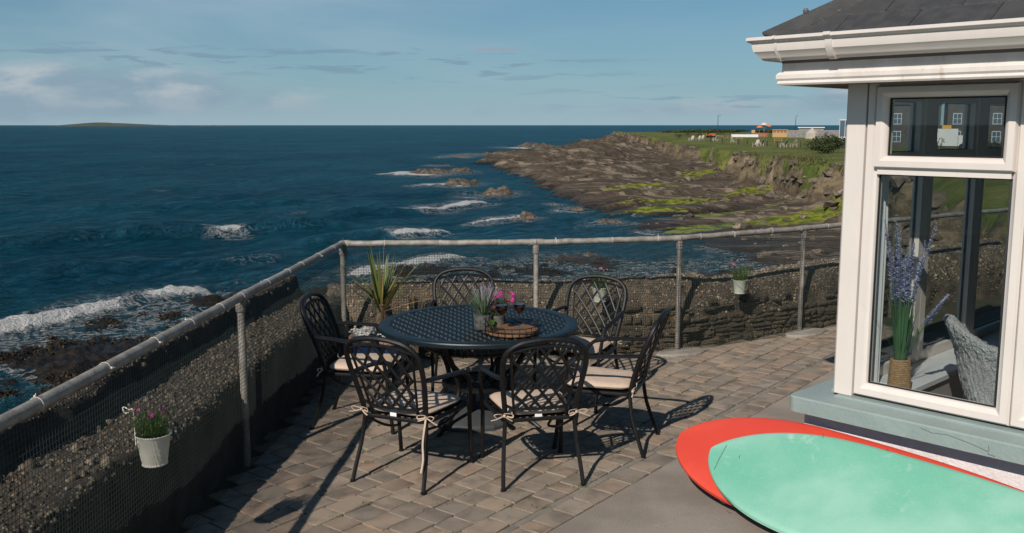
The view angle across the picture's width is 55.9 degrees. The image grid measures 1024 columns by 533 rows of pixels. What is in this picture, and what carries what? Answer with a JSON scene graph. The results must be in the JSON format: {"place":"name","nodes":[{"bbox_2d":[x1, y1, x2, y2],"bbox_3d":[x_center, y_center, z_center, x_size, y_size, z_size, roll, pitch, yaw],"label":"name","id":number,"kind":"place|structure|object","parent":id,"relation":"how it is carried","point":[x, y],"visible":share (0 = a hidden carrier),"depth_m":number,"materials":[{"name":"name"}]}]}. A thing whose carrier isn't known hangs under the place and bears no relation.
{"place":"outdoors","nodes":[
{"label":"outdoors","id":0,"kind":"place"},
{"bbox_2d":[55,122,172,125],"bbox_3d":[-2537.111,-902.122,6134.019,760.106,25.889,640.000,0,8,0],"label":"island","id":1,"kind":"structure","parent":0,"point":[103,124],"depth_m":5932.02,"materials":[{"name":"grey stone"}]},
{"bbox_2d":[198,125,236,125],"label":"islet","id":2,"kind":"object","parent":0,"point":[216,125],"visible":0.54,"depth_m":6078.17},
{"bbox_2d":[0,125,941,414],"bbox_3d":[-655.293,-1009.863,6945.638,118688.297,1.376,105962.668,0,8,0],"label":"sea","id":3,"kind":"structure","parent":0,"point":[126,223],"depth_m":78.09,"materials":[{"name":"liquid"}]},
{"bbox_2d":[410,168,449,173],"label":"sea rock","id":4,"kind":"object","parent":3,"relation":"in","point":[430,171],"visible":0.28,"depth_m":144.29,"materials":[{"name":"brown stone"}]},
{"bbox_2d":[449,167,472,171],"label":"sea rock","id":5,"kind":"object","parent":3,"relation":"in","point":[459,169],"visible":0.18,"depth_m":146.59,"materials":[{"name":"stone"}]},
{"bbox_2d":[445,178,479,185],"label":"sea rock","id":6,"kind":"object","parent":3,"relation":"in","point":[456,181],"visible":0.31,"depth_m":117.08,"materials":[{"name":"stone"}]},
{"bbox_2d":[452,155,472,157],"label":"sea rock","id":7,"kind":"object","parent":3,"relation":"in","point":[462,156],"visible":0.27,"depth_m":219.26,"materials":[{"name":"stone"}]},
{"bbox_2d":[473,152,491,154],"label":"sea rock","id":8,"kind":"object","parent":3,"relation":"in","point":[486,153],"visible":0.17,"depth_m":234.18,"materials":[{"name":"stone"}]},
{"bbox_2d":[481,186,513,195],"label":"sea rock","id":9,"kind":"object","parent":3,"relation":"in","point":[501,191],"visible":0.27,"depth_m":100.48,"materials":[{"name":"brown stone"}]},
{"bbox_2d":[519,211,536,218],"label":"sea rock","id":10,"kind":"object","parent":3,"relation":"in","point":[526,215],"visible":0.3,"depth_m":75.77,"materials":[{"name":"brown stone"}]},
{"bbox_2d":[517,142,554,147],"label":"sea rock","id":11,"kind":"object","parent":3,"relation":"in","point":[533,145],"visible":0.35,"depth_m":306.41,"materials":[{"name":"brown stone"}]},
{"bbox_2d":[569,207,584,210],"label":"sea rock","id":12,"kind":"object","parent":3,"relation":"in","point":[578,208],"visible":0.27,"depth_m":82.03,"materials":[{"name":"brown stone"}]},
{"bbox_2d":[598,218,621,222],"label":"sea rock","id":13,"kind":"object","parent":3,"relation":"in","point":[607,220],"visible":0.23,"depth_m":72.40,"materials":[{"name":"stone"}]},
{"bbox_2d":[0,0,944,124],"label":"sky","id":14,"kind":"structure","parent":0,"point":[63,62],"materials":[{"name":"blue"}]},
{"bbox_2d":[0,131,1009,398],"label":"headland","id":15,"kind":"structure","parent":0,"point":[592,173],"depth_m":81.80,"materials":[{"name":"brown stone"}]},
{"bbox_2d":[0,257,652,400],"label":"seaweed","id":16,"kind":"object","parent":15,"relation":"on","point":[57,382],"visible":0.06,"depth_m":30.83,"materials":[{"name":"brown plant"}]},
{"bbox_2d":[326,238,1004,358],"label":"rubble wall","id":17,"kind":"structure","parent":15,"relation":"on","point":[943,272],"depth_m":9.69,"materials":[{"name":"stone"}]},
{"bbox_2d":[656,129,747,132],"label":"bush","id":18,"kind":"object","parent":15,"relation":"on","point":[698,131],"visible":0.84,"depth_m":440.96,"materials":[{"name":"green plant"}]},
{"bbox_2d":[706,132,715,137],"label":"garden tractor","id":19,"kind":"object","parent":15,"relation":"on","point":[708,135],"visible":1,"depth_m":265.31,"materials":[{"name":"orange metal"}]},
{"bbox_2d":[715,129,737,136],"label":"bush","id":20,"kind":"object","parent":15,"relation":"on","point":[718,133],"visible":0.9,"depth_m":282.31,"materials":[{"name":"green plant"}]},
{"bbox_2d":[731,134,757,136],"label":"boundary fence","id":21,"kind":"object","parent":15,"relation":"on","point":[744,135],"visible":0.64,"depth_m":271.00,"materials":[{"name":"grey paint"}]},
{"bbox_2d":[751,130,766,136],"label":"food stall","id":22,"kind":"object","parent":15,"relation":"on","point":[760,134],"visible":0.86,"depth_m":278.79},
{"bbox_2d":[751,129,794,132],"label":"bush","id":23,"kind":"object","parent":15,"relation":"on","point":[766,131],"visible":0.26,"depth_m":431.73,"materials":[{"name":"green plant"}]},
{"bbox_2d":[772,129,787,136],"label":"kiosk","id":24,"kind":"object","parent":15,"relation":"on","point":[779,133],"visible":0.93,"depth_m":272.14,"materials":[{"name":"beige wood"}]},
{"bbox_2d":[627,139,946,258],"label":"rubble","id":25,"kind":"object","parent":15,"relation":"on","point":[938,197],"visible":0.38,"depth_m":69.75,"materials":[{"name":"stone"}]},
{"bbox_2d":[790,140,797,146],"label":"lawn chair","id":26,"kind":"object","parent":15,"relation":"on","point":[795,142],"visible":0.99,"depth_m":149.49,"materials":[{"name":"white plastic"}]},
{"bbox_2d":[659,139,948,183],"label":"grass","id":27,"kind":"structure","parent":15,"relation":"on","point":[802,159],"depth_m":89.82,"materials":[{"name":"green plant"}]},
{"bbox_2d":[798,127,824,129],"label":"flat roof shed","id":28,"kind":"structure","parent":15,"relation":"on","point":[809,128],"depth_m":277.13,"materials":[{"name":"grey paint"}]},
{"bbox_2d":[805,127,818,138],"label":"canvas tent","id":29,"kind":"object","parent":15,"relation":"on","point":[812,132],"visible":0.92,"depth_m":246.12,"materials":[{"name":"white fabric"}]},
{"bbox_2d":[804,140,836,153],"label":"bush","id":30,"kind":"object","parent":15,"relation":"on","point":[821,147],"visible":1,"depth_m":105.42,"materials":[{"name":"green plant"}]},
{"bbox_2d":[810,132,845,152],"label":"bush","id":31,"kind":"object","parent":15,"relation":"on","point":[835,140],"visible":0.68,"depth_m":111.33,"materials":[{"name":"green plant"}]},
{"bbox_2d":[839,119,846,138],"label":"glazed pavilion","id":32,"kind":"structure","parent":15,"relation":"on","point":[842,129],"depth_m":239.04,"materials":[{"name":"white"}]},
{"bbox_2d":[839,120,844,136],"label":"window","id":33,"kind":"structure","parent":32,"relation":"in","point":[842,122],"depth_m":239.07,"materials":[{"name":"blue"}]},
{"bbox_2d":[892,102,943,147],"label":"town house","id":34,"kind":"structure","parent":15,"relation":"on","point":[901,122],"depth_m":148.48,"materials":[{"name":"stone"}]},
{"bbox_2d":[892,131,900,141],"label":"window","id":35,"kind":"structure","parent":34,"relation":"in","point":[896,134],"depth_m":148.88,"materials":[{"name":"grey paint"}]},
{"bbox_2d":[893,113,901,123],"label":"window","id":36,"kind":"structure","parent":34,"relation":"in","point":[897,116],"depth_m":148.48,"materials":[{"name":"grey paint"}]},
{"bbox_2d":[937,138,944,146],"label":"bush","id":37,"kind":"object","parent":15,"relation":"on","point":[941,142],"visible":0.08,"depth_m":127.41,"materials":[{"name":"multicoloured plant"}]},
{"bbox_2d":[937,125,962,149],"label":"white van","id":38,"kind":"object","parent":15,"relation":"on","point":[949,135],"visible":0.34,"depth_m":135.86,"materials":[{"name":"grey paint"}]},
{"bbox_2d":[942,104,1004,147],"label":"town house","id":39,"kind":"structure","parent":15,"relation":"on","point":[954,115],"depth_m":146.62,"materials":[{"name":"stone"}]},
{"bbox_2d":[953,113,961,123],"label":"window","id":40,"kind":"structure","parent":39,"relation":"in","point":[957,117],"depth_m":147.65,"materials":[{"name":"grey paint"}]},
{"bbox_2d":[991,131,1000,141],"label":"window","id":41,"kind":"structure","parent":39,"relation":"in","point":[996,135],"depth_m":146.18,"materials":[{"name":"grey paint"}]},
{"bbox_2d":[992,113,1001,123],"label":"window","id":42,"kind":"structure","parent":39,"relation":"in","point":[997,117],"depth_m":145.79,"materials":[{"name":"grey paint"}]},
{"bbox_2d":[987,140,1001,146],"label":"bush","id":43,"kind":"object","parent":15,"relation":"on","point":[990,144],"visible":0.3,"depth_m":126.51,"materials":[{"name":"green plant"}]},
{"bbox_2d":[177,295,1001,532],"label":"terrace","id":44,"kind":"structure","parent":0,"point":[295,477],"depth_m":6.39,"materials":[{"name":"stone"}]},
{"bbox_2d":[0,274,341,532],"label":"parapet wall","id":45,"kind":"structure","parent":44,"relation":"on","point":[254,358],"depth_m":5.29,"materials":[{"name":"grey stone"}]},
{"bbox_2d":[300,292,409,433],"bbox_3d":[-1.137,0.667,7.039,0.716,0.949,0.619,1,8,8],"label":"garden chair","id":46,"kind":"object","parent":44,"relation":"on","point":[339,366],"visible":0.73,"depth_m":6.94,"materials":[{"name":"black metal"}]},
{"bbox_2d":[336,245,439,377],"bbox_3d":[-1.119,0.338,8.357,0.886,1.209,0.713,-5,10,-29],"label":"corner planter","id":47,"kind":"object","parent":44,"relation":"on","point":[382,300],"visible":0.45,"depth_m":8.35,"materials":[{"name":"blue ceramic"}]},
{"bbox_2d":[344,336,474,494],"bbox_3d":[-0.639,0.826,5.955,0.619,0.949,0.716,4,9,24],"label":"garden chair","id":48,"kind":"object","parent":44,"relation":"on","point":[407,404],"visible":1,"depth_m":5.77,"materials":[{"name":"black metal"}]},
{"bbox_2d":[428,267,498,391],"bbox_3d":[-0.394,0.524,8.018,0.619,0.949,0.716,-1,8,-4],"label":"garden chair","id":49,"kind":"object","parent":44,"relation":"on","point":[438,277],"visible":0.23,"depth_m":8.25,"materials":[{"name":"black metal"}]},
{"bbox_2d":[429,393,512,431],"bbox_3d":[-0.300,1.002,7.140,0.690,0.241,0.690,0,8,0],"label":"parasol base","id":50,"kind":"object","parent":44,"relation":"on","point":[459,422],"visible":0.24,"depth_m":6.94,"materials":[{"name":"grey stone"}]},
{"bbox_2d":[378,304,577,436],"bbox_3d":[-0.245,0.769,7.137,1.456,0.743,1.456,0,8,0],"label":"round table","id":51,"kind":"object","parent":44,"relation":"on","point":[445,331],"visible":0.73,"depth_m":6.92,"materials":[{"name":"black metal"}]},
{"bbox_2d":[461,282,502,329],"bbox_3d":[-0.206,0.275,6.790,0.354,0.340,0.320,-6,10,-34],"label":"lavender pot","id":52,"kind":"object","parent":51,"relation":"on","point":[481,307],"visible":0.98,"depth_m":6.78,"materials":[{"name":"green plant"}]},
{"bbox_2d":[489,290,516,324],"bbox_3d":[-0.076,0.301,6.865,0.221,0.267,0.198,0,8,0],"label":"pink flower pot","id":53,"kind":"object","parent":51,"relation":"on","point":[499,318],"visible":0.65,"depth_m":6.84,"materials":[{"name":"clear glass"}]},
{"bbox_2d":[484,318,539,337],"bbox_3d":[0.000,0.410,6.695,0.386,0.095,0.385,0,8,0],"label":"serving tray","id":54,"kind":"object","parent":51,"relation":"on","point":[511,331],"visible":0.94,"depth_m":6.61,"materials":[{"name":"brown wood"}]},
{"bbox_2d":[488,319,498,330],"bbox_3d":[-0.125,0.399,6.617,0.086,0.088,0.088,0,8,0],"label":"potted plant","id":55,"kind":"object","parent":54,"relation":"on","point":[493,323],"visible":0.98,"depth_m":6.61,"materials":[{"name":"plant"}]},
{"bbox_2d":[495,295,507,329],"bbox_3d":[-0.072,0.318,6.651,0.088,0.240,0.088,0,8,0],"label":"wine glass","id":56,"kind":"object","parent":54,"relation":"on","point":[501,309],"visible":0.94,"depth_m":6.62,"materials":[{"name":"clear glass"}]},
{"bbox_2d":[513,300,525,327],"bbox_3d":[0.052,0.308,6.715,0.088,0.240,0.088,0,8,0],"label":"wine glass","id":57,"kind":"object","parent":54,"relation":"on","point":[519,308],"visible":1,"depth_m":6.69,"materials":[{"name":"clear glass"}]},
{"bbox_2d":[0,208,1007,532],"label":"railing","id":58,"kind":"object","parent":44,"relation":"on","point":[162,394],"visible":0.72,"depth_m":6.66,"materials":[{"name":"metal"}]},
{"bbox_2d":[122,399,175,467],"bbox_3d":[-1.677,0.791,4.568,0.245,0.292,0.204,-7,11,-41],"label":"hanging pot","id":59,"kind":"object","parent":58,"relation":"hanging from","point":[153,445],"visible":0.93,"depth_m":4.52,"materials":[{"name":"beige ceramic"}]},
{"bbox_2d":[591,267,614,302],"bbox_3d":[0.835,0.168,8.917,0.250,0.314,0.247,-2,8,-11],"label":"hanging pot","id":60,"kind":"object","parent":58,"relation":"hanging from","point":[603,291],"visible":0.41,"depth_m":8.89,"materials":[{"name":"white ceramic"}]},
{"bbox_2d":[730,259,751,293],"bbox_3d":[2.247,0.095,9.487,0.250,0.333,0.234,-5,10,-31],"label":"hanging pot","id":61,"kind":"object","parent":58,"relation":"hanging from","point":[739,285],"visible":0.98,"depth_m":9.44,"materials":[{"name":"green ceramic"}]},
{"bbox_2d":[478,337,589,491],"bbox_3d":[0.134,0.825,5.961,0.619,0.949,0.716,-2,9,-12],"label":"garden chair","id":62,"kind":"object","parent":44,"relation":"on","point":[525,405],"visible":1,"depth_m":5.76,"materials":[{"name":"black metal"}]},
{"bbox_2d":[532,274,627,413],"bbox_3d":[0.557,0.578,7.645,0.619,0.949,0.716,4,9,28],"label":"garden chair","id":63,"kind":"object","parent":44,"relation":"on","point":[599,348],"visible":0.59,"depth_m":7.76,"materials":[{"name":"black metal"}]},
{"bbox_2d":[552,308,670,457],"bbox_3d":[0.694,0.737,6.562,0.716,0.949,0.619,3,9,19],"label":"garden chair","id":64,"kind":"object","parent":44,"relation":"on","point":[606,382],"visible":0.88,"depth_m":6.41,"materials":[{"name":"black metal"}]},
{"bbox_2d":[548,360,881,532],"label":"concrete path","id":65,"kind":"structure","parent":0,"point":[672,497],"depth_m":5.45,"materials":[{"name":"grey concrete"}]},
{"bbox_2d":[676,417,1023,507],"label":"surfboard","id":66,"kind":"object","parent":65,"relation":"on","point":[695,444],"visible":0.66,"depth_m":5.79,"materials":[{"name":"red plastic"}]},
{"bbox_2d":[708,433,1023,532],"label":"surfboard","id":67,"kind":"object","parent":66,"relation":"on","point":[792,483],"visible":1,"depth_m":5.06,"materials":[{"name":"green plastic"}]},
{"bbox_2d":[746,0,1023,490],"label":"bungalow","id":68,"kind":"object","parent":65,"relation":"on","point":[877,59],"visible":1,"depth_m":5.33,"materials":[{"name":"white paint"}]},
{"bbox_2d":[862,219,948,388],"bbox_3d":[2.270,0.233,5.607,0.528,1.012,0.545,-6,10,-35],"label":"rope vase","id":69,"kind":"object","parent":68,"relation":"on","point":[899,373],"visible":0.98,"depth_m":5.58,"materials":[{"name":"wicker"}]},
{"bbox_2d":[879,99,932,376],"bbox_3d":[2.333,-0.226,5.996,0.864,1.840,0.098,-8,12,-43],"label":"window frame","id":70,"kind":"structure","parent":68,"relation":"in","point":[921,109],"depth_m":6.19,"materials":[{"name":"white plastic"}]},
{"bbox_2d":[853,79,1023,425],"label":"window frame","id":71,"kind":"structure","parent":68,"relation":"in","point":[880,161],"depth_m":5.20,"materials":[{"name":"white plastic"}]},
{"bbox_2d":[917,98,984,361],"bbox_3d":[2.957,-0.313,6.593,0.864,1.840,0.098,-8,12,-43],"label":"window frame","id":72,"kind":"structure","parent":68,"relation":"in","point":[974,107],"depth_m":6.72,"materials":[{"name":"white plastic"}]},
{"bbox_2d":[943,314,997,404],"bbox_3d":[2.959,0.822,5.515,0.802,1.040,0.980,-8,12,-43],"label":"fleece armchair","id":73,"kind":"object","parent":68,"relation":"on","point":[976,359],"visible":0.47,"depth_m":5.42,"materials":[{"name":"grey fabric"}]},
{"bbox_2d":[969,97,1010,337],"bbox_3d":[3.581,-0.401,7.189,0.864,1.840,0.098,-8,12,-43],"label":"window frame","id":74,"kind":"structure","parent":68,"relation":"in","point":[992,326],"depth_m":6.94,"materials":[{"name":"white plastic"}]},
{"bbox_2d":[1009,244,1023,428],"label":"window frame","id":75,"kind":"structure","parent":68,"relation":"in","point":[1017,401],"depth_m":5.00,"materials":[{"name":"white plastic"}]},
{"bbox_2d":[787,130,838,137],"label":"yard wall","id":76,"kind":"structure","parent":0,"point":[796,133],"depth_m":266.35,"materials":[{"name":"white stone"}]}
]}

